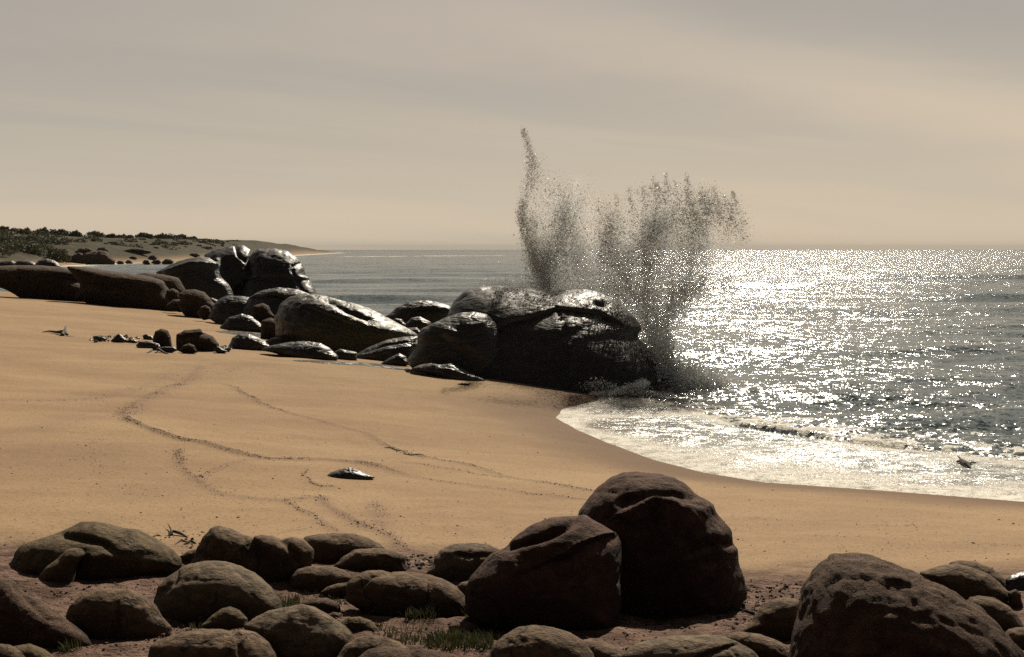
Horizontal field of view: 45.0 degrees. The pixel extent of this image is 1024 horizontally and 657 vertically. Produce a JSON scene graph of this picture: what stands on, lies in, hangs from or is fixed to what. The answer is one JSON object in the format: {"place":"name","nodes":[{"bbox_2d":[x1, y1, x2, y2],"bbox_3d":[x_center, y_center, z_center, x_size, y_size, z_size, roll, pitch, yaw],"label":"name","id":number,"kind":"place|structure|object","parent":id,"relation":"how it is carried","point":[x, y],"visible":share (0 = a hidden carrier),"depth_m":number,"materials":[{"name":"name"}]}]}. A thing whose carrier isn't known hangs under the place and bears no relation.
{"place":"outdoors","nodes":[
{"label":"outdoors","id":0,"kind":"place"},
{"bbox_2d":[24,582,789,656],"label":"gravel","id":1,"kind":"structure","parent":0,"point":[449,623],"depth_m":11.06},
{"bbox_2d":[0,233,1023,656],"bbox_3d":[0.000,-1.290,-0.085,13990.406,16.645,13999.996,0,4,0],"label":"ground","id":2,"kind":"structure","parent":0,"point":[442,425],"depth_m":22.75,"materials":[{"name":"sand"}]},
{"bbox_2d":[0,260,14,265],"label":"rock","id":3,"kind":"object","parent":2,"relation":"on","point":[6,263],"visible":0.48,"depth_m":150.02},
{"bbox_2d":[0,644,24,656],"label":"boulder","id":4,"kind":"object","parent":2,"relation":"on","point":[7,650],"visible":1,"depth_m":9.32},
{"bbox_2d":[0,240,26,249],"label":"shrub","id":5,"kind":"object","parent":2,"relation":"on","point":[8,242],"visible":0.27,"depth_m":397.29,"materials":[{"name":"green plant"}]},
{"bbox_2d":[7,227,31,234],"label":"shrub","id":6,"kind":"object","parent":2,"relation":"on","point":[26,230],"visible":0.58,"depth_m":598.00,"materials":[{"name":"green plant"}]},
{"bbox_2d":[14,260,34,265],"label":"rock","id":7,"kind":"object","parent":2,"relation":"on","point":[24,262],"visible":0.5,"depth_m":146.04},
{"bbox_2d":[17,241,44,255],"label":"shrub","id":8,"kind":"object","parent":2,"relation":"on","point":[34,251],"visible":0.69,"depth_m":392.81,"materials":[{"name":"green plant"}]},
{"bbox_2d":[14,644,53,656],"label":"boulder","id":9,"kind":"object","parent":2,"relation":"on","point":[29,650],"visible":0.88,"depth_m":9.40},
{"bbox_2d":[0,265,82,301],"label":"rock ledge","id":10,"kind":"object","parent":2,"relation":"on","point":[42,282],"visible":0.75,"depth_m":83.76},
{"bbox_2d":[35,227,48,234],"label":"shrub","id":11,"kind":"object","parent":2,"relation":"on","point":[45,228],"visible":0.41,"depth_m":604.51,"materials":[{"name":"green plant"}]},
{"bbox_2d":[0,579,91,648],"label":"boulder","id":12,"kind":"object","parent":2,"relation":"on","point":[26,618],"visible":0.84,"depth_m":10.13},
{"bbox_2d":[35,258,60,266],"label":"rock","id":13,"kind":"object","parent":2,"relation":"on","point":[46,262],"visible":0.45,"depth_m":142.05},
{"bbox_2d":[39,245,70,262],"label":"shrub","id":14,"kind":"object","parent":2,"relation":"on","point":[51,254],"visible":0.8,"depth_m":391.58,"materials":[{"name":"green plant"}]},
{"bbox_2d":[44,326,68,335],"bbox_3d":[-18.532,0.136,50.503,1.075,0.323,2.512,-2,4,-30],"label":"driftwood","id":15,"kind":"object","parent":2,"relation":"on","point":[62,332],"visible":0.98,"depth_m":50.39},
{"bbox_2d":[49,228,70,235],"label":"shrub","id":16,"kind":"object","parent":2,"relation":"on","point":[59,231],"visible":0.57,"depth_m":633.92,"materials":[{"name":"green plant"}]},
{"bbox_2d":[38,547,85,582],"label":"boulder","id":17,"kind":"object","parent":2,"relation":"on","point":[62,568],"visible":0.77,"depth_m":12.66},
{"bbox_2d":[67,230,82,236],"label":"shrub","id":18,"kind":"object","parent":2,"relation":"on","point":[76,233],"visible":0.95,"depth_m":593.05,"materials":[{"name":"green plant"}]},
{"bbox_2d":[70,253,83,263],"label":"rock","id":19,"kind":"object","parent":2,"relation":"on","point":[76,257],"visible":0.59,"depth_m":406.48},
{"bbox_2d":[75,248,94,253],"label":"rock","id":20,"kind":"object","parent":2,"relation":"on","point":[83,250],"visible":0.41,"depth_m":442.97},
{"bbox_2d":[86,231,105,236],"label":"shrub","id":21,"kind":"object","parent":2,"relation":"on","point":[98,233],"visible":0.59,"depth_m":652.15,"materials":[{"name":"green plant"}]},
{"bbox_2d":[11,521,181,580],"bbox_3d":[-4.554,2.519,13.523,1.952,0.810,1.342,0,4,0],"label":"boulder","id":22,"kind":"object","parent":2,"relation":"on","point":[111,551],"visible":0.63,"depth_m":13.07,"materials":[{"name":"stone"}]},
{"bbox_2d":[80,250,114,264],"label":"rock","id":23,"kind":"object","parent":2,"relation":"on","point":[100,257],"visible":0.81,"depth_m":391.92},
{"bbox_2d":[93,336,106,340],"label":"rock","id":24,"kind":"object","parent":2,"relation":"on","point":[99,338],"visible":0.94,"depth_m":48.63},
{"bbox_2d":[104,233,116,237],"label":"shrub","id":25,"kind":"object","parent":2,"relation":"on","point":[111,235],"visible":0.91,"depth_m":621.86,"materials":[{"name":"green plant"}]},
{"bbox_2d":[90,334,139,342],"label":"rubble","id":26,"kind":"object","parent":2,"relation":"on","point":[125,336],"visible":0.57,"depth_m":49.85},
{"bbox_2d":[66,588,171,639],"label":"boulder","id":27,"kind":"object","parent":2,"relation":"on","point":[104,614],"visible":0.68,"depth_m":10.52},
{"bbox_2d":[112,334,125,341],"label":"rock","id":28,"kind":"object","parent":2,"relation":"on","point":[118,338],"visible":0.97,"depth_m":48.76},
{"bbox_2d":[67,266,172,310],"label":"rock ledge","id":29,"kind":"object","parent":2,"relation":"on","point":[107,288],"visible":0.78,"depth_m":79.77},
{"bbox_2d":[167,288,178,301],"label":"rock","id":30,"kind":"object","parent":29,"relation":"on","point":[172,293],"visible":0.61,"depth_m":80.10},
{"bbox_2d":[0,229,240,255],"bbox_3d":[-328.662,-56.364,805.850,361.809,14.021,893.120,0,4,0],"label":"scrub","id":31,"kind":"object","parent":2,"relation":"on","point":[45,239],"visible":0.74,"depth_m":532.51,"materials":[{"name":"green plant"}]},
{"bbox_2d":[123,248,151,253],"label":"rock","id":32,"kind":"object","parent":2,"relation":"on","point":[137,251],"visible":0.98,"depth_m":471.79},
{"bbox_2d":[135,232,153,238],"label":"shrub","id":33,"kind":"object","parent":2,"relation":"on","point":[145,235],"visible":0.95,"depth_m":796.61,"materials":[{"name":"green plant"}]},
{"bbox_2d":[143,334,152,339],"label":"rock","id":34,"kind":"object","parent":2,"relation":"on","point":[147,337],"visible":0.92,"depth_m":50.51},
{"bbox_2d":[136,341,160,348],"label":"rock","id":35,"kind":"object","parent":2,"relation":"on","point":[145,344],"visible":0.79,"depth_m":46.17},
{"bbox_2d":[147,348,167,353],"bbox_3d":[-12.615,0.758,43.733,0.727,0.170,2.219,-1,4,-20],"label":"driftwood","id":36,"kind":"object","parent":2,"relation":"on","point":[157,349],"visible":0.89,"depth_m":43.43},
{"bbox_2d":[137,273,184,292],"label":"rock","id":37,"kind":"object","parent":2,"relation":"on","point":[171,282],"visible":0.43,"depth_m":88.28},
{"bbox_2d":[153,329,171,346],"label":"boulder","id":38,"kind":"object","parent":2,"relation":"on","point":[161,337],"visible":0.77,"depth_m":47.70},
{"bbox_2d":[154,233,172,238],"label":"shrub","id":39,"kind":"object","parent":2,"relation":"on","point":[163,236],"visible":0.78,"depth_m":859.16,"materials":[{"name":"green plant"}]},
{"bbox_2d":[160,346,176,352],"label":"rock","id":40,"kind":"object","parent":2,"relation":"on","point":[170,349],"visible":0.89,"depth_m":43.62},
{"bbox_2d":[165,299,180,311],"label":"rock","id":41,"kind":"object","parent":2,"relation":"on","point":[173,305],"visible":0.5,"depth_m":76.08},
{"bbox_2d":[167,524,187,537],"bbox_3d":[-4.330,2.577,15.685,0.188,0.061,0.692,-3,5,-36],"label":"driftwood","id":42,"kind":"object","parent":2,"relation":"on","point":[176,532],"visible":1,"depth_m":15.59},
{"bbox_2d":[156,530,204,553],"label":"gravel","id":43,"kind":"structure","parent":2,"relation":"on","point":[192,538],"depth_m":15.34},
{"bbox_2d":[179,343,196,353],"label":"rock","id":44,"kind":"object","parent":2,"relation":"on","point":[188,348],"visible":0.95,"depth_m":43.89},
{"bbox_2d":[180,549,195,561],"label":"rock","id":45,"kind":"object","parent":2,"relation":"on","point":[187,556],"visible":0.45,"depth_m":13.73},
{"bbox_2d":[156,257,233,299],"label":"boulder","id":46,"kind":"object","parent":2,"relation":"on","point":[202,274],"visible":0.62,"depth_m":92.86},
{"bbox_2d":[178,289,214,317],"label":"boulder","id":47,"kind":"object","parent":2,"relation":"on","point":[192,302],"visible":0.78,"depth_m":73.12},
{"bbox_2d":[176,329,218,350],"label":"boulder","id":48,"kind":"object","parent":2,"relation":"on","point":[199,339],"visible":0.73,"depth_m":45.42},
{"bbox_2d":[197,305,210,319],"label":"rock","id":49,"kind":"object","parent":2,"relation":"on","point":[203,312],"visible":0.88,"depth_m":70.08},
{"bbox_2d":[148,628,276,656],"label":"boulder","id":50,"kind":"object","parent":2,"relation":"on","point":[202,642],"visible":1,"depth_m":9.35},
{"bbox_2d":[153,561,281,625],"bbox_3d":[-2.752,2.561,11.605,1.241,0.725,0.922,0,4,0],"label":"boulder","id":51,"kind":"object","parent":2,"relation":"on","point":[203,591],"visible":0.64,"depth_m":11.29,"materials":[{"name":"stone"}]},
{"bbox_2d":[214,346,227,352],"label":"rock","id":52,"kind":"object","parent":2,"relation":"on","point":[217,349],"visible":1,"depth_m":44.77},
{"bbox_2d":[212,345,232,351],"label":"rubble","id":53,"kind":"object","parent":2,"relation":"on","point":[226,348],"visible":0.42,"depth_m":46.94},
{"bbox_2d":[190,526,257,573],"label":"boulder","id":54,"kind":"object","parent":2,"relation":"on","point":[221,543],"visible":0.52,"depth_m":13.13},
{"bbox_2d":[200,606,247,628],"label":"boulder","id":55,"kind":"object","parent":2,"relation":"on","point":[229,617],"visible":0.62,"depth_m":10.89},
{"bbox_2d":[204,245,250,295],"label":"boulder","id":56,"kind":"object","parent":2,"relation":"on","point":[233,267],"visible":0.39,"depth_m":98.58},
{"bbox_2d":[208,296,248,323],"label":"boulder","id":57,"kind":"object","parent":2,"relation":"on","point":[224,308],"visible":0.69,"depth_m":69.19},
{"bbox_2d":[216,330,260,336],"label":"puddle","id":58,"kind":"object","parent":2,"relation":"on","point":[236,332],"visible":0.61,"depth_m":61.20,"materials":[{"name":"liquid"}]},
{"bbox_2d":[220,314,260,331],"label":"boulder","id":59,"kind":"object","parent":2,"relation":"on","point":[243,322],"visible":0.71,"depth_m":63.15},
{"bbox_2d":[228,334,268,350],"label":"boulder","id":60,"kind":"object","parent":2,"relation":"on","point":[245,341],"visible":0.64,"depth_m":48.18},
{"bbox_2d":[250,303,274,322],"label":"boulder","id":61,"kind":"object","parent":2,"relation":"on","point":[260,312],"visible":0.77,"depth_m":65.13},
{"bbox_2d":[261,318,276,338],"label":"boulder","id":62,"kind":"object","parent":2,"relation":"on","point":[268,328],"visible":0.31,"depth_m":58.18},
{"bbox_2d":[242,287,305,315],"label":"boulder","id":63,"kind":"object","parent":2,"relation":"on","point":[273,299],"visible":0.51,"depth_m":68.80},
{"bbox_2d":[56,588,499,652],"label":"grass","id":64,"kind":"structure","parent":2,"relation":"on","point":[459,636],"depth_m":10.42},
{"bbox_2d":[241,248,316,296],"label":"boulder","id":65,"kind":"object","parent":2,"relation":"on","point":[269,268],"visible":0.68,"depth_m":97.01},
{"bbox_2d":[265,337,293,345],"bbox_3d":[-9.816,0.605,52.767,1.535,0.472,0.683,0,4,0],"label":"rock slab","id":66,"kind":"object","parent":2,"relation":"on","point":[275,341],"visible":0.6,"depth_m":52.52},
{"bbox_2d":[254,535,313,581],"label":"boulder","id":67,"kind":"object","parent":2,"relation":"on","point":[281,560],"visible":0.69,"depth_m":12.99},
{"bbox_2d":[244,604,353,656],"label":"boulder","id":68,"kind":"object","parent":2,"relation":"on","point":[301,630],"visible":0.84,"depth_m":9.76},
{"bbox_2d":[261,341,337,360],"bbox_3d":[-7.842,0.867,45.738,2.878,0.774,1.249,0,4,0],"label":"rock slab","id":69,"kind":"object","parent":2,"relation":"on","point":[308,350],"visible":0.81,"depth_m":45.34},
{"bbox_2d":[289,566,351,591],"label":"boulder","id":70,"kind":"object","parent":2,"relation":"on","point":[312,578],"visible":0.75,"depth_m":12.69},
{"bbox_2d":[302,598,340,613],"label":"stone","id":71,"kind":"object","parent":2,"relation":"on","point":[327,605],"visible":0.65,"depth_m":11.64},
{"bbox_2d":[320,583,346,597],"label":"boulder","id":72,"kind":"object","parent":2,"relation":"on","point":[339,589],"visible":0.7,"depth_m":12.42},
{"bbox_2d":[328,612,343,617],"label":"stone","id":73,"kind":"object","parent":2,"relation":"on","point":[334,614],"visible":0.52,"depth_m":11.38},
{"bbox_2d":[303,533,384,563],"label":"boulder","id":74,"kind":"object","parent":2,"relation":"on","point":[331,548],"visible":0.63,"depth_m":14.09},
{"bbox_2d":[274,293,417,352],"bbox_3d":[-7.297,0.141,54.163,6.399,3.333,5.046,0,4,0],"label":"boulder","id":75,"kind":"object","parent":2,"relation":"on","point":[333,324],"visible":0.69,"depth_m":52.26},
{"bbox_2d":[335,349,356,360],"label":"rock","id":76,"kind":"object","parent":2,"relation":"on","point":[342,354],"visible":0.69,"depth_m":47.32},
{"bbox_2d":[327,467,374,479],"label":"stone","id":77,"kind":"object","parent":2,"relation":"on","point":[348,473],"visible":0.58,"depth_m":21.43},
{"bbox_2d":[293,360,410,369],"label":"puddle","id":78,"kind":"object","parent":2,"relation":"on","point":[358,364],"visible":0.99,"depth_m":44.16,"materials":[{"name":"liquid"}]},
{"bbox_2d":[341,616,378,631],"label":"boulder","id":79,"kind":"object","parent":2,"relation":"on","point":[356,624],"visible":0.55,"depth_m":10.76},
{"bbox_2d":[334,548,406,572],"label":"boulder","id":80,"kind":"object","parent":2,"relation":"on","point":[383,559],"visible":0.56,"depth_m":13.62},
{"bbox_2d":[337,635,409,656],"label":"boulder","id":81,"kind":"object","parent":2,"relation":"on","point":[357,647],"visible":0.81,"depth_m":9.60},
{"bbox_2d":[357,336,416,360],"bbox_3d":[-5.087,0.957,49.919,2.756,1.261,2.018,0,4,0],"label":"rock slab","id":82,"kind":"object","parent":2,"relation":"on","point":[389,348],"visible":0.53,"depth_m":49.25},
{"bbox_2d":[381,353,408,365],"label":"rock","id":83,"kind":"object","parent":2,"relation":"on","point":[398,359],"visible":0.85,"depth_m":46.45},
{"bbox_2d":[393,318,404,325],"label":"rock","id":84,"kind":"object","parent":2,"relation":"on","point":[400,321],"visible":0.46,"depth_m":63.18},
{"bbox_2d":[359,646,443,656],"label":"boulder","id":85,"kind":"object","parent":2,"relation":"on","point":[385,651],"visible":1,"depth_m":9.37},
{"bbox_2d":[345,570,466,617],"bbox_3d":[-0.987,2.588,11.786,1.204,0.570,0.766,0,4,0],"label":"boulder","id":86,"kind":"object","parent":2,"relation":"on","point":[382,593],"visible":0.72,"depth_m":11.51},
{"bbox_2d":[408,327,419,334],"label":"rock","id":87,"kind":"object","parent":2,"relation":"on","point":[416,330],"visible":0.34,"depth_m":58.21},
{"bbox_2d":[404,317,430,329],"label":"rock","id":88,"kind":"object","parent":2,"relation":"on","point":[419,323],"visible":0.62,"depth_m":61.16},
{"bbox_2d":[385,300,450,323],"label":"boulder","id":89,"kind":"object","parent":2,"relation":"on","point":[432,311],"visible":0.55,"depth_m":66.23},
{"bbox_2d":[406,553,435,568],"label":"gravel","id":90,"kind":"structure","parent":2,"relation":"on","point":[420,564],"depth_m":14.30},
{"bbox_2d":[411,362,484,380],"bbox_3d":[-2.171,1.518,42.303,2.582,0.742,1.180,0,4,0],"label":"rock slab","id":91,"kind":"object","parent":2,"relation":"on","point":[450,370],"visible":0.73,"depth_m":41.90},
{"bbox_2d":[407,312,499,374],"bbox_3d":[-1.720,1.059,44.268,4.092,3.281,2.600,0,4,0],"label":"boulder","id":92,"kind":"object","parent":2,"relation":"on","point":[467,341],"visible":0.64,"depth_m":43.31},
{"bbox_2d":[457,581,467,595],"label":"boulder","id":93,"kind":"object","parent":2,"relation":"on","point":[461,586],"visible":0.2,"depth_m":12.47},
{"bbox_2d":[426,543,499,581],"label":"boulder","id":94,"kind":"object","parent":2,"relation":"on","point":[461,562],"visible":0.63,"depth_m":13.39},
{"bbox_2d":[448,622,481,632],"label":"stone","id":95,"kind":"object","parent":2,"relation":"on","point":[471,626],"visible":0.56,"depth_m":10.89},
{"bbox_2d":[11,364,1002,588],"bbox_3d":[-19.133,0.328,53.164,12.209,1.162,91.513,-2,4,-28],"label":"swash debris","id":96,"kind":"object","parent":2,"relation":"on","point":[291,458],"visible":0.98,"depth_m":22.63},
{"bbox_2d":[0,393,1014,586],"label":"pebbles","id":97,"kind":"object","parent":2,"relation":"on","point":[438,510],"visible":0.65,"depth_m":17.52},
{"bbox_2d":[487,625,593,656],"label":"boulder","id":98,"kind":"object","parent":2,"relation":"on","point":[533,641],"visible":1,"depth_m":9.33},
{"bbox_2d":[465,515,621,630],"bbox_3d":[0.297,2.301,11.427,1.457,1.086,1.225,0,4,0],"label":"boulder","id":99,"kind":"object","parent":2,"relation":"on","point":[563,573],"visible":0.86,"depth_m":11.01,"materials":[{"name":"stone"}]},
{"bbox_2d":[447,286,671,393],"bbox_3d":[1.488,1.003,45.739,8.579,5.031,7.459,0,4,0],"label":"boulder","id":100,"kind":"object","parent":2,"relation":"on","point":[564,339],"visible":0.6,"depth_m":43.83,"materials":[{"name":"stone"}]},
{"bbox_2d":[169,480,1007,583],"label":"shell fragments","id":101,"kind":"object","parent":2,"relation":"on","point":[522,530],"visible":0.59,"depth_m":17.61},
{"bbox_2d":[585,640,623,656],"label":"boulder","id":102,"kind":"object","parent":2,"relation":"on","point":[599,649],"visible":0.75,"depth_m":9.50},
{"bbox_2d":[578,471,746,618],"bbox_3d":[1.493,2.317,12.389,1.683,1.684,1.664,0,4,0],"label":"boulder","id":103,"kind":"object","parent":2,"relation":"on","point":[679,552],"visible":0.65,"depth_m":11.81,"materials":[{"name":"stone"}]},
{"bbox_2d":[622,635,757,656],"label":"boulder","id":104,"kind":"object","parent":2,"relation":"on","point":[698,646],"visible":1,"depth_m":9.35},
{"bbox_2d":[729,607,754,613],"bbox_3d":[2.173,2.693,11.803,0.296,0.048,0.052,2,4,26],"label":"driftwood","id":105,"kind":"object","parent":2,"relation":"on","point":[740,609],"visible":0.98,"depth_m":11.79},
{"bbox_2d":[726,631,789,656],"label":"boulder","id":106,"kind":"object","parent":2,"relation":"on","point":[760,645],"visible":0.81,"depth_m":9.73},
{"bbox_2d":[741,597,799,640],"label":"boulder","id":107,"kind":"object","parent":2,"relation":"on","point":[775,619],"visible":0.49,"depth_m":10.81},
{"bbox_2d":[742,583,802,611],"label":"gravel","id":108,"kind":"structure","parent":2,"relation":"on","point":[770,588],"depth_m":12.92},
{"bbox_2d":[788,553,1023,656],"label":"boulder","id":109,"kind":"object","parent":2,"relation":"on","point":[858,605],"visible":1,"depth_m":9.07,"materials":[{"name":"stone"}]},
{"bbox_2d":[920,564,1008,604],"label":"boulder","id":110,"kind":"object","parent":2,"relation":"on","point":[965,582],"visible":0.59,"depth_m":12.47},
{"bbox_2d":[949,560,1005,587],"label":"boulder","id":111,"kind":"object","parent":2,"relation":"on","point":[998,577],"visible":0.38,"depth_m":13.54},
{"bbox_2d":[967,595,1023,630],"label":"boulder","id":112,"kind":"object","parent":2,"relation":"on","point":[1005,617],"visible":0.51,"depth_m":11.45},
{"bbox_2d":[1005,571,1023,590],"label":"boulder","id":113,"kind":"object","parent":2,"relation":"on","point":[1014,581],"visible":0.59,"depth_m":13.35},
{"bbox_2d":[1005,627,1023,649],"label":"boulder","id":114,"kind":"object","parent":2,"relation":"on","point":[1016,635],"visible":0.5,"depth_m":10.59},
{"bbox_2d":[1007,589,1022,607],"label":"boulder","id":115,"kind":"object","parent":2,"relation":"on","point":[1014,599],"visible":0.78,"depth_m":12.41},
{"bbox_2d":[0,250,1023,501],"bbox_3d":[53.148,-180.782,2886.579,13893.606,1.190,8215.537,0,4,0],"label":"sea","id":116,"kind":"structure","parent":0,"point":[890,370],"depth_m":57.96,"materials":[{"name":"liquid"}]},
{"bbox_2d":[162,259,173,263],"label":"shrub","id":117,"kind":"object","parent":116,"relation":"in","point":[167,261],"visible":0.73,"depth_m":406.06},
{"bbox_2d":[472,126,758,398],"bbox_3d":[3.785,-2.573,46.505,10.008,10.684,13.939,-3,5,-36],"label":"wave splash","id":118,"kind":"object","parent":116,"relation":"on","point":[658,342],"visible":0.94,"depth_m":45.99,"materials":[{"name":"liquid"}]},
{"bbox_2d":[956,456,976,468],"bbox_3d":[10.535,3.099,28.699,0.442,0.134,1.126,2,4,23],"label":"driftwood","id":119,"kind":"object","parent":116,"relation":"on","point":[964,462],"visible":1,"depth_m":28.56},
{"bbox_2d":[0,0,1023,249],"label":"sky","id":120,"kind":"structure","parent":0,"point":[313,124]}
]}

